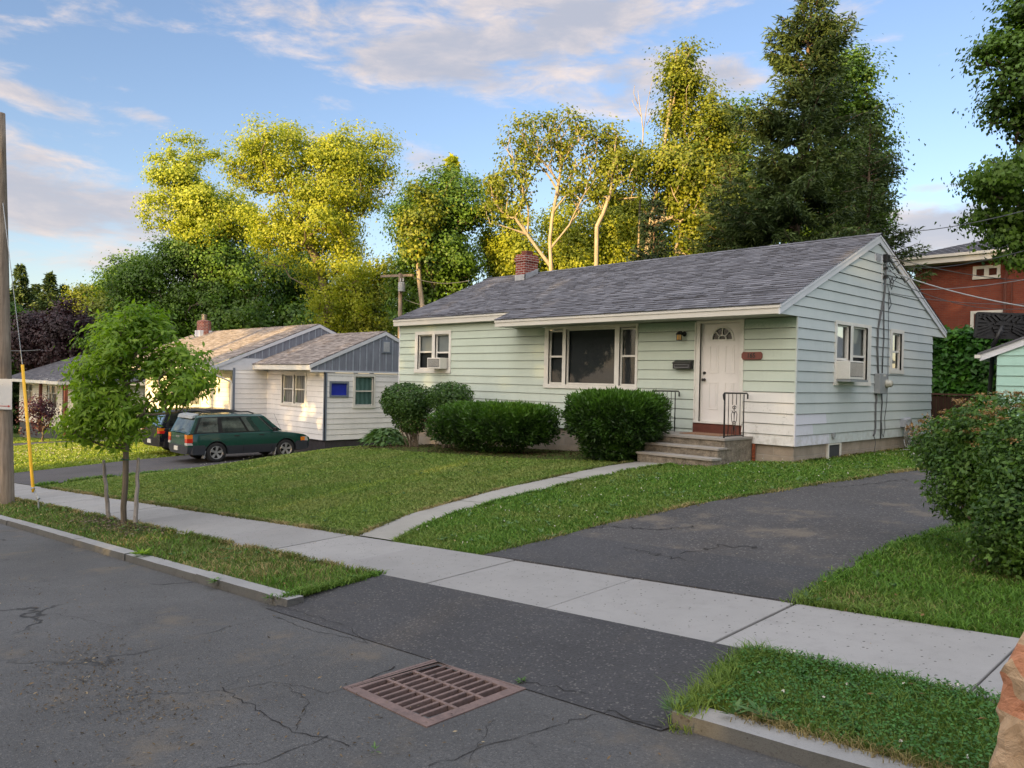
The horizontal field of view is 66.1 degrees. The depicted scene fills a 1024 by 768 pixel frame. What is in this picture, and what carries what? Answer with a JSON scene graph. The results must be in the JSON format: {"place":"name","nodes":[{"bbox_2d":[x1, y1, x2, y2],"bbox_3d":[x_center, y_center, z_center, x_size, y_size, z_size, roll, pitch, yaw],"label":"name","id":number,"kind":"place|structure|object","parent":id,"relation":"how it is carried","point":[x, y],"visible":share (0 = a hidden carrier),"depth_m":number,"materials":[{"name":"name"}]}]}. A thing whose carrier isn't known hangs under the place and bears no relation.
{"place":"outdoors","nodes":[
{"label":"outdoors","id":0,"kind":"place"},
{"bbox_2d":[13,441,184,472],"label":"lawn grass","id":1,"kind":"structure","parent":0,"point":[40,463],"depth_m":30.41,"materials":[{"name":"green plant"}]},
{"bbox_2d":[34,467,192,485],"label":"edge grass","id":2,"kind":"structure","parent":0,"point":[75,479],"depth_m":21.08,"materials":[{"name":"green plant"}]},
{"bbox_2d":[14,451,297,484],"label":"driveway of white house","id":3,"kind":"structure","parent":0,"point":[116,468],"depth_m":25.42,"materials":[{"name":"grey asphalt"}]},
{"bbox_2d":[168,409,308,461],"bbox_3d":[-9.668,1.788,28.113,4.575,1.718,2.180,0,1,-43],"label":"parked car","id":4,"kind":"object","parent":3,"relation":"on","point":[213,436],"visible":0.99,"depth_m":27.05,"materials":[{"name":"green paint"}]},
{"bbox_2d":[0,523,807,767],"bbox_3d":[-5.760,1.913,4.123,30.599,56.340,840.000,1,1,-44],"label":"road","id":5,"kind":"structure","parent":0,"point":[305,656],"depth_m":4.60,"materials":[{"name":"grey asphalt"}]},
{"bbox_2d":[0,515,303,606],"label":"kerb","id":6,"kind":"structure","parent":5,"relation":"on","point":[243,588],"depth_m":8.70,"materials":[{"name":"concrete"}]},
{"bbox_2d":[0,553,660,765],"bbox_3d":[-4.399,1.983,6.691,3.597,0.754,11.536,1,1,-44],"label":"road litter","id":7,"kind":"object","parent":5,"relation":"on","point":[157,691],"visible":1,"depth_m":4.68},
{"bbox_2d":[342,659,525,727],"bbox_3d":[-0.479,2.304,4.719,0.810,1.042,0.906,1,1,-44],"label":"storm drain","id":8,"kind":"object","parent":5,"relation":"on","point":[456,693],"visible":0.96,"depth_m":4.68,"materials":[{"name":"metal"}]},
{"bbox_2d":[267,574,737,730],"bbox_3d":[-0.285,1.809,5.849,4.114,0.384,1.165,2,1,45],"label":"driveway apron","id":9,"kind":"object","parent":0,"point":[473,632],"visible":0.98,"depth_m":5.41,"materials":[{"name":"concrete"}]},
{"bbox_2d":[0,0,1020,395],"label":"sky","id":10,"kind":"structure","parent":0,"point":[87,87],"materials":[{"name":"blue"}]},
{"bbox_2d":[0,396,1023,767],"bbox_3d":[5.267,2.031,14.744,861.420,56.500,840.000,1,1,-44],"label":"ground","id":11,"kind":"structure","parent":0,"point":[422,448],"depth_m":10.27,"materials":[{"name":"green plant"}]},
{"bbox_2d":[0,112,14,503],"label":"utility pole","id":12,"kind":"object","parent":11,"relation":"on","point":[7,492],"visible":0.76,"depth_m":16.12,"materials":[{"name":"brown wood"}]},
{"bbox_2d":[0,379,11,409],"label":"street sign","id":13,"kind":"object","parent":12,"relation":"attached to","point":[5,393],"visible":1,"depth_m":16.03,"materials":[{"name":"white metal"}]},
{"bbox_2d":[2,203,39,507],"bbox_3d":[-9.779,-0.695,15.477,2.147,6.258,0.220,2,1,38],"label":"guy wire","id":14,"kind":"object","parent":12,"relation":"attached to","point":[33,490],"visible":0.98,"depth_m":15.07,"materials":[{"name":"yellow plastic"}]},
{"bbox_2d":[10,289,30,424],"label":"spruce tree","id":15,"kind":"object","parent":11,"relation":"on","point":[15,395],"visible":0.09,"depth_m":79.07,"materials":[{"name":"green plant"}]},
{"bbox_2d":[10,297,32,382],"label":"background tree","id":16,"kind":"object","parent":11,"relation":"on","point":[18,309],"visible":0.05,"depth_m":65.81,"materials":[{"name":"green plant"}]},
{"bbox_2d":[11,263,37,320],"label":"spruce tree","id":17,"kind":"object","parent":11,"relation":"on","point":[22,291],"visible":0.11,"depth_m":85.59,"materials":[{"name":"green plant"}]},
{"bbox_2d":[10,306,48,396],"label":"background tree","id":18,"kind":"object","parent":11,"relation":"on","point":[24,324],"visible":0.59,"depth_m":62.48,"materials":[{"name":"plant"}]},
{"bbox_2d":[12,270,62,423],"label":"spruce tree","id":19,"kind":"object","parent":11,"relation":"on","point":[48,286],"visible":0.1,"depth_m":83.36,"materials":[{"name":"green plant"}]},
{"bbox_2d":[15,392,61,440],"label":"purple shrub","id":20,"kind":"object","parent":11,"relation":"on","point":[40,408],"visible":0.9,"depth_m":46.28,"materials":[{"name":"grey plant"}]},
{"bbox_2d":[22,292,101,380],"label":"background tree","id":21,"kind":"object","parent":11,"relation":"on","point":[59,322],"visible":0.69,"depth_m":60.78,"materials":[{"name":"purple plant"}]},
{"bbox_2d":[12,355,144,438],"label":"house","id":22,"kind":"structure","parent":11,"relation":"on","point":[49,385],"depth_m":54.36,"materials":[{"name":"beige"}]},
{"bbox_2d":[57,276,102,313],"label":"background tree","id":23,"kind":"object","parent":11,"relation":"on","point":[77,291],"visible":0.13,"depth_m":78.81,"materials":[{"name":"green plant"}]},
{"bbox_2d":[75,290,118,349],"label":"background tree","id":24,"kind":"object","parent":11,"relation":"on","point":[99,305],"visible":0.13,"depth_m":68.63,"materials":[{"name":"green plant"}]},
{"bbox_2d":[53,329,145,379],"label":"background tree","id":25,"kind":"object","parent":11,"relation":"on","point":[86,343],"visible":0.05,"depth_m":54.74,"materials":[{"name":"green plant"}]},
{"bbox_2d":[54,511,180,541],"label":"tree mulch","id":26,"kind":"object","parent":11,"relation":"on","point":[108,521],"visible":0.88,"depth_m":12.01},
{"bbox_2d":[133,458,139,522],"bbox_3d":[-5.758,1.654,12.086,0.075,1.028,0.152,1,0,-14],"label":"stake","id":27,"kind":"object","parent":26,"relation":"on","point":[136,505],"visible":0.93,"depth_m":12.07,"materials":[{"name":"wood"}]},
{"bbox_2d":[76,248,169,320],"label":"maple tree","id":28,"kind":"object","parent":11,"relation":"on","point":[113,264],"visible":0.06,"depth_m":72.40,"materials":[{"name":"green plant"}]},
{"bbox_2d":[38,296,231,522],"bbox_3d":[-5.878,0.446,12.248,2.788,3.644,1.942,1,0,-6],"label":"young tree","id":29,"kind":"object","parent":11,"relation":"on","point":[97,412],"visible":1,"depth_m":12.05,"materials":[{"name":"green plant"}]},
{"bbox_2d":[86,293,194,347],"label":"background tree","id":30,"kind":"object","parent":11,"relation":"on","point":[179,329],"visible":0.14,"depth_m":58.33,"materials":[{"name":"green plant"}]},
{"bbox_2d":[0,499,366,592],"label":"verge grass","id":31,"kind":"structure","parent":11,"relation":"on","point":[47,521],"depth_m":9.63,"materials":[{"name":"green plant"}]},
{"bbox_2d":[143,407,228,450],"bbox_3d":[-11.695,1.739,30.665,4.725,1.693,2.180,0,1,-45],"label":"parked car","id":32,"kind":"object","parent":11,"relation":"on","point":[160,439],"visible":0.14,"depth_m":28.80,"materials":[{"name":"black paint"}]},
{"bbox_2d":[86,225,304,349],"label":"maple tree","id":33,"kind":"object","parent":11,"relation":"on","point":[225,271],"visible":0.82,"depth_m":58.52,"materials":[{"name":"green plant"}]},
{"bbox_2d":[130,127,266,334],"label":"poplar tree","id":34,"kind":"object","parent":11,"relation":"on","point":[195,202],"visible":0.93,"depth_m":58.58,"materials":[{"name":"green plant"}]},
{"bbox_2d":[41,485,361,536],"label":"edge grass","id":35,"kind":"structure","parent":11,"relation":"on","point":[268,520],"depth_m":12.58,"materials":[{"name":"green plant"}]},
{"bbox_2d":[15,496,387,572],"bbox_3d":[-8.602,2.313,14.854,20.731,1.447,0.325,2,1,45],"label":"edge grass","id":36,"kind":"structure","parent":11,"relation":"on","point":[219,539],"depth_m":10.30,"materials":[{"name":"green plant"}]},
{"bbox_2d":[176,294,284,358],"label":"background tree","id":37,"kind":"object","parent":11,"relation":"on","point":[261,324],"visible":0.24,"depth_m":57.42,"materials":[{"name":"green plant"}]},
{"bbox_2d":[133,314,399,451],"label":"house","id":38,"kind":"structure","parent":11,"relation":"on","point":[324,412],"depth_m":31.44,"materials":[{"name":"white wood"}]},
{"bbox_2d":[280,372,306,406],"bbox_3d":[-8.629,0.203,31.228,0.159,1.340,2.053,1,1,-44],"label":"window","id":39,"kind":"structure","parent":38,"relation":"in","point":[289,378],"depth_m":31.19,"materials":[{"name":"white glass"}]},
{"bbox_2d":[329,381,348,396],"bbox_3d":[-6.579,0.200,29.905,0.831,0.594,0.100,1,1,-44],"label":"window","id":40,"kind":"structure","parent":38,"relation":"in","point":[336,388],"depth_m":29.91,"materials":[{"name":"glass"}]},
{"bbox_2d":[353,374,375,407],"bbox_3d":[-5.786,0.277,30.713,1.032,1.328,0.159,1,1,-44],"label":"window","id":41,"kind":"structure","parent":38,"relation":"in","point":[364,385],"depth_m":30.78,"materials":[{"name":"white glass"}]},
{"bbox_2d":[265,294,348,326],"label":"background tree","id":42,"kind":"object","parent":11,"relation":"on","point":[290,318],"visible":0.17,"depth_m":58.71,"materials":[{"name":"green plant"}]},
{"bbox_2d":[201,110,416,372],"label":"ash tree","id":43,"kind":"object","parent":11,"relation":"on","point":[349,166],"visible":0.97,"depth_m":45.82,"materials":[{"name":"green plant"}]},
{"bbox_2d":[39,444,616,533],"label":"lawn grass","id":44,"kind":"structure","parent":11,"relation":"on","point":[378,517],"depth_m":15.19,"materials":[{"name":"green plant"}]},
{"bbox_2d":[274,569,386,599],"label":"edge grass","id":45,"kind":"structure","parent":11,"relation":"on","point":[314,588],"depth_m":7.26,"materials":[{"name":"green plant"}]},
{"bbox_2d":[266,247,394,313],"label":"background tree","id":46,"kind":"object","parent":11,"relation":"on","point":[295,293],"visible":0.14,"depth_m":64.01,"materials":[{"name":"green plant"}]},
{"bbox_2d":[334,251,406,373],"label":"maple tree","id":47,"kind":"object","parent":11,"relation":"on","point":[364,323],"visible":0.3,"depth_m":45.92,"materials":[{"name":"green plant"}]},
{"bbox_2d":[381,273,413,337],"bbox_3d":[-5.940,-1.368,39.883,1.654,8.520,0.533,1,0,6],"label":"utility pole","id":48,"kind":"object","parent":11,"relation":"on","point":[401,286],"visible":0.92,"depth_m":39.92,"materials":[{"name":"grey wood"}]},
{"bbox_2d":[378,381,432,446],"bbox_3d":[-2.841,0.822,21.225,1.400,1.795,1.755,1,1,-44],"label":"round shrub","id":49,"kind":"object","parent":11,"relation":"on","point":[404,404],"visible":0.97,"depth_m":20.85,"materials":[{"name":"green plant"}]},
{"bbox_2d":[375,169,455,320],"bbox_3d":[-4.823,-3.938,39.971,4.048,13.654,3.908,1,1,-44],"label":"maple tree","id":50,"kind":"object","parent":11,"relation":"on","point":[409,230],"visible":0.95,"depth_m":39.36,"materials":[{"name":"green plant"}]},
{"bbox_2d":[369,152,504,330],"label":"maple tree","id":51,"kind":"object","parent":11,"relation":"on","point":[457,261],"visible":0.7,"depth_m":40.84,"materials":[{"name":"green plant"}]},
{"bbox_2d":[425,381,474,447],"bbox_3d":[-1.610,0.797,20.383,1.105,1.813,1.524,1,1,-44],"label":"round shrub","id":52,"kind":"object","parent":11,"relation":"on","point":[442,393],"visible":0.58,"depth_m":20.12,"materials":[{"name":"green plant"}]},
{"bbox_2d":[340,443,634,461],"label":"bed mulch","id":53,"kind":"object","parent":11,"relation":"on","point":[457,453],"visible":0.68,"depth_m":18.68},
{"bbox_2d":[357,428,409,446],"bbox_3d":[-3.620,1.537,22.543,1.423,0.566,1.965,1,1,-44],"label":"hosta","id":54,"kind":"object","parent":53,"relation":"on","point":[387,435],"visible":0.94,"depth_m":22.15,"materials":[{"name":"green plant"}]},
{"bbox_2d":[422,398,564,453],"bbox_3d":[-0.509,0.996,18.710,1.826,1.356,3.672,1,1,-44],"label":"yew hedge","id":55,"kind":"object","parent":11,"relation":"on","point":[501,424],"visible":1,"depth_m":17.93,"materials":[{"name":"green plant"}]},
{"bbox_2d":[355,459,633,535],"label":"edge grass","id":56,"kind":"structure","parent":11,"relation":"on","point":[369,528],"depth_m":12.24,"materials":[{"name":"green plant"}]},
{"bbox_2d":[471,200,553,283],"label":"understory tree","id":57,"kind":"object","parent":11,"relation":"on","point":[506,247],"visible":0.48,"depth_m":41.90,"materials":[{"name":"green plant"}]},
{"bbox_2d":[361,462,664,539],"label":"front path","id":58,"kind":"structure","parent":11,"relation":"on","point":[397,526],"depth_m":11.86,"materials":[{"name":"concrete"}]},
{"bbox_2d":[389,462,673,541],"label":"edge grass","id":59,"kind":"structure","parent":11,"relation":"on","point":[423,524],"depth_m":11.64,"materials":[{"name":"green plant"}]},
{"bbox_2d":[471,102,608,330],"bbox_3d":[1.241,-4.905,35.969,6.225,15.612,3.746,1,0,6],"label":"maple tree","id":60,"kind":"object","parent":11,"relation":"on","point":[497,182],"visible":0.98,"depth_m":35.74,"materials":[{"name":"green plant"}]},
{"bbox_2d":[533,197,623,271],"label":"understory tree","id":61,"kind":"object","parent":11,"relation":"on","point":[571,248],"visible":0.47,"depth_m":42.03,"materials":[{"name":"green plant"}]},
{"bbox_2d":[576,115,652,265],"bbox_3d":[4.661,-4.774,36.092,3.580,14.959,3.484,1,0,16],"label":"maple tree","id":62,"kind":"object","parent":11,"relation":"on","point":[610,169],"visible":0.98,"depth_m":35.53,"materials":[{"name":"green plant"}]},
{"bbox_2d":[559,385,673,460],"bbox_3d":[2.102,0.807,15.890,1.732,1.582,2.233,1,1,-44],"label":"yew hedge","id":63,"kind":"object","parent":11,"relation":"on","point":[615,423],"visible":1,"depth_m":15.38,"materials":[{"name":"green plant"}]},
{"bbox_2d":[579,188,670,264],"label":"understory tree","id":64,"kind":"object","parent":11,"relation":"on","point":[620,228],"visible":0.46,"depth_m":41.75,"materials":[{"name":"green plant"}]},
{"bbox_2d":[623,199,677,261],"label":"spruce tree","id":65,"kind":"object","parent":11,"relation":"on","point":[646,228],"visible":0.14,"depth_m":30.76,"materials":[{"name":"green plant"}]},
{"bbox_2d":[392,233,947,461],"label":"house","id":66,"kind":"structure","parent":11,"relation":"on","point":[803,317],"depth_m":17.33,"materials":[{"name":"green"}]},
{"bbox_2d":[414,330,451,372],"bbox_3d":[-2.246,-0.915,22.633,0.154,1.205,1.684,1,1,-44],"label":"window","id":67,"kind":"structure","parent":66,"relation":"in","point":[428,344],"depth_m":22.65,"materials":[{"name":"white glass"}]},
{"bbox_2d":[427,358,447,368],"bbox_3d":[-2.090,-0.582,22.223,0.350,0.310,0.580,1,1,-44],"label":"air conditioner","id":68,"kind":"object","parent":66,"relation":"attached to","point":[437,363],"visible":1,"depth_m":22.04,"materials":[{"name":"white plastic"}]},
{"bbox_2d":[543,323,638,389],"bbox_3d":[1.822,-0.625,18.408,0.159,1.485,2.864,1,1,-44],"label":"window","id":69,"kind":"structure","parent":66,"relation":"in","point":[588,356],"depth_m":18.44,"materials":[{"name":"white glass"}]},
{"bbox_2d":[701,322,739,422],"bbox_3d":[4.230,-0.229,15.926,0.907,2.010,0.093,2,1,41],"label":"door","id":70,"kind":"structure","parent":66,"relation":"in","point":[720,341],"depth_m":15.95,"materials":[{"name":"white wood"}]},
{"bbox_2d":[836,361,867,381],"bbox_3d":[7.050,-0.253,16.197,1.200,0.420,0.370,1,1,-44],"label":"air conditioner","id":71,"kind":"object","parent":66,"relation":"attached to","point":[847,371],"visible":1,"depth_m":15.80,"materials":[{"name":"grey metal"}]},
{"bbox_2d":[832,320,871,385],"bbox_3d":[7.093,-0.622,16.475,1.804,1.305,0.154,1,1,-44],"label":"window","id":72,"kind":"structure","parent":66,"relation":"in","point":[853,345],"depth_m":16.48,"materials":[{"name":"white glass"}]},
{"bbox_2d":[874,373,892,393],"bbox_3d":[8.175,-0.008,17.292,0.444,0.440,0.258,1,1,-44],"label":"electric meter","id":73,"kind":"object","parent":66,"relation":"attached to","point":[882,383],"visible":1,"depth_m":17.22,"materials":[{"name":"grey metal"}]},
{"bbox_2d":[873,254,914,450],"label":"service cables","id":74,"kind":"object","parent":66,"relation":"attached to","point":[885,258],"visible":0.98,"depth_m":17.45,"materials":[{"name":"black rubber"}]},
{"bbox_2d":[889,329,904,373],"bbox_3d":[8.806,-0.744,18.121,0.834,1.015,0.154,1,1,-44],"label":"window","id":75,"kind":"structure","parent":66,"relation":"in","point":[893,332],"depth_m":18.27,"materials":[{"name":"white wood"}]},
{"bbox_2d":[397,446,944,553],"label":"lawn grass","id":76,"kind":"structure","parent":11,"relation":"on","point":[833,468],"depth_m":11.37,"materials":[{"name":"green plant"}]},
{"bbox_2d":[622,35,750,256],"bbox_3d":[8.325,-6.874,36.934,7.041,19.004,6.988,1,1,-44],"label":"maple tree","id":77,"kind":"object","parent":11,"relation":"on","point":[674,163],"visible":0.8,"depth_m":36.30,"materials":[{"name":"green plant"}]},
{"bbox_2d":[636,390,755,466],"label":"porch steps","id":78,"kind":"structure","parent":11,"relation":"on","point":[676,447],"depth_m":14.97,"materials":[{"name":"concrete"}]},
{"bbox_2d":[479,467,925,553],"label":"edge grass","id":79,"kind":"structure","parent":11,"relation":"on","point":[782,489],"depth_m":10.48,"materials":[{"name":"green plant"}]},
{"bbox_2d":[672,151,768,256],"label":"hemlock tree","id":80,"kind":"object","parent":11,"relation":"on","point":[712,246],"visible":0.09,"depth_m":30.80,"materials":[{"name":"green plant"}]},
{"bbox_2d":[657,637,788,734],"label":"edge grass","id":81,"kind":"structure","parent":11,"relation":"on","point":[726,672],"depth_m":4.36,"materials":[{"name":"green plant"}]},
{"bbox_2d":[667,88,788,254],"bbox_3d":[10.332,-6.006,38.266,5.640,16.270,6.785,1,1,-44],"label":"maple tree","id":82,"kind":"object","parent":11,"relation":"on","point":[744,150],"visible":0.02,"depth_m":37.23,"materials":[{"name":"green plant"}]},
{"bbox_2d":[632,166,913,257],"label":"maple tree","id":83,"kind":"object","parent":11,"relation":"on","point":[658,234],"visible":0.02,"depth_m":40.94,"materials":[{"name":"green plant"}]},
{"bbox_2d":[700,0,885,249],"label":"spruce tree","id":84,"kind":"object","parent":11,"relation":"on","point":[791,184],"visible":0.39,"depth_m":28.01,"materials":[{"name":"green plant"}]},
{"bbox_2d":[671,705,925,767],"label":"kerb","id":85,"kind":"structure","parent":11,"relation":"on","point":[772,742],"depth_m":3.70,"materials":[{"name":"concrete"}]},
{"bbox_2d":[696,641,999,767],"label":"verge grass","id":86,"kind":"structure","parent":11,"relation":"on","point":[953,715],"depth_m":3.91,"materials":[{"name":"green plant"}]},
{"bbox_2d":[697,645,1000,767],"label":"clover","id":87,"kind":"object","parent":11,"relation":"on","point":[945,740],"depth_m":3.95,"materials":[{"name":"green plant"}]},
{"bbox_2d":[774,31,925,256],"bbox_3d":[15.211,-6.893,36.130,6.213,17.723,5.154,1,0,23],"label":"maple tree","id":88,"kind":"object","parent":11,"relation":"on","point":[857,73],"visible":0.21,"depth_m":35.07,"materials":[{"name":"green plant"}]},
{"bbox_2d":[729,703,983,767],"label":"edge grass","id":89,"kind":"structure","parent":11,"relation":"on","point":[907,760],"depth_m":3.59,"materials":[{"name":"green plant"}]},
{"bbox_2d":[779,511,971,604],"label":"edge grass","id":90,"kind":"structure","parent":11,"relation":"on","point":[837,574],"depth_m":7.10,"materials":[{"name":"green plant"}]},
{"bbox_2d":[759,645,997,700],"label":"edge grass","id":91,"kind":"structure","parent":11,"relation":"on","point":[891,671],"depth_m":4.38,"materials":[{"name":"green plant"}]},
{"bbox_2d":[823,120,936,288],"bbox_3d":[14.453,-4.421,31.849,6.389,12.600,5.675,1,0,4],"label":"hemlock tree","id":92,"kind":"object","parent":11,"relation":"on","point":[858,179],"visible":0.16,"depth_m":31.48,"materials":[{"name":"green plant"}]},
{"bbox_2d":[795,595,1020,637],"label":"edge grass","id":93,"kind":"structure","parent":11,"relation":"on","point":[939,621],"depth_m":5.43,"materials":[{"name":"green plant"}]},
{"bbox_2d":[800,521,1023,637],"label":"lawn grass","id":94,"kind":"structure","parent":11,"relation":"on","point":[1006,590],"depth_m":6.09,"materials":[{"name":"green plant"}]},
{"bbox_2d":[929,393,975,439],"bbox_3d":[12.398,1.007,23.219,0.110,1.496,2.270,1,1,-44],"label":"wooden fence","id":95,"kind":"object","parent":11,"relation":"on","point":[938,403],"visible":0.16,"depth_m":22.98,"materials":[{"name":"brown wood"}]},
{"bbox_2d":[901,241,1023,329],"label":"brick building","id":96,"kind":"structure","parent":11,"relation":"on","point":[951,315],"depth_m":34.26,"materials":[{"name":"red brick"}]},
{"bbox_2d":[972,264,1000,279],"bbox_3d":[20.347,-4.795,33.748,0.104,0.566,1.071,1,1,-44],"label":"window","id":97,"kind":"structure","parent":96,"relation":"in","point":[986,268],"depth_m":33.72,"materials":[{"name":"white wood"}]},
{"bbox_2d":[902,389,1023,578],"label":"flowering shrub","id":98,"kind":"object","parent":11,"relation":"on","point":[983,464],"visible":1,"depth_m":6.82,"materials":[{"name":"green plant"}]},
{"bbox_2d":[931,324,1014,420],"bbox_3d":[14.709,-0.020,25.151,2.399,3.852,7.505,1,1,-44],"label":"tall hedge","id":99,"kind":"object","parent":11,"relation":"on","point":[958,367],"visible":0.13,"depth_m":24.64,"materials":[{"name":"green plant"}]},
{"bbox_2d":[932,0,1023,277],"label":"maple tree","id":100,"kind":"object","parent":11,"relation":"on","point":[997,186],"visible":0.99,"depth_m":19.61,"materials":[{"name":"green plant"}]},
{"bbox_2d":[973,312,1023,411],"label":"basketball hoop","id":101,"kind":"object","parent":11,"relation":"on","point":[995,326],"visible":0.96,"depth_m":16.96,"materials":[{"name":"black plastic"}]},
{"bbox_2d":[974,336,1023,416],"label":"garden shed","id":102,"kind":"structure","parent":11,"relation":"on","point":[1009,361],"depth_m":15.87,"materials":[{"name":"teal wood"}]},
{"bbox_2d":[989,632,1023,767],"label":"boulder","id":103,"kind":"object","parent":11,"relation":"on","point":[1008,752],"visible":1,"depth_m":2.73,"materials":[{"name":"stone"}]},
{"bbox_2d":[14,483,1019,703],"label":"sidewalk","id":104,"kind":"structure","parent":0,"point":[974,657],"depth_m":6.13,"materials":[{"name":"concrete"}]},
{"bbox_2d":[569,470,961,570],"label":"driveway","id":105,"kind":"structure","parent":0,"point":[807,531],"depth_m":9.02,"materials":[{"name":"grey asphalt"}]},
{"bbox_2d":[484,534,840,605],"bbox_3d":[1.304,1.725,7.469,1.167,0.314,3.387,1,1,-44],"label":"driveway patch","id":106,"kind":"object","parent":105,"relation":"on","point":[744,576],"visible":0.84,"depth_m":7.26,"materials":[{"name":"grey asphalt"}]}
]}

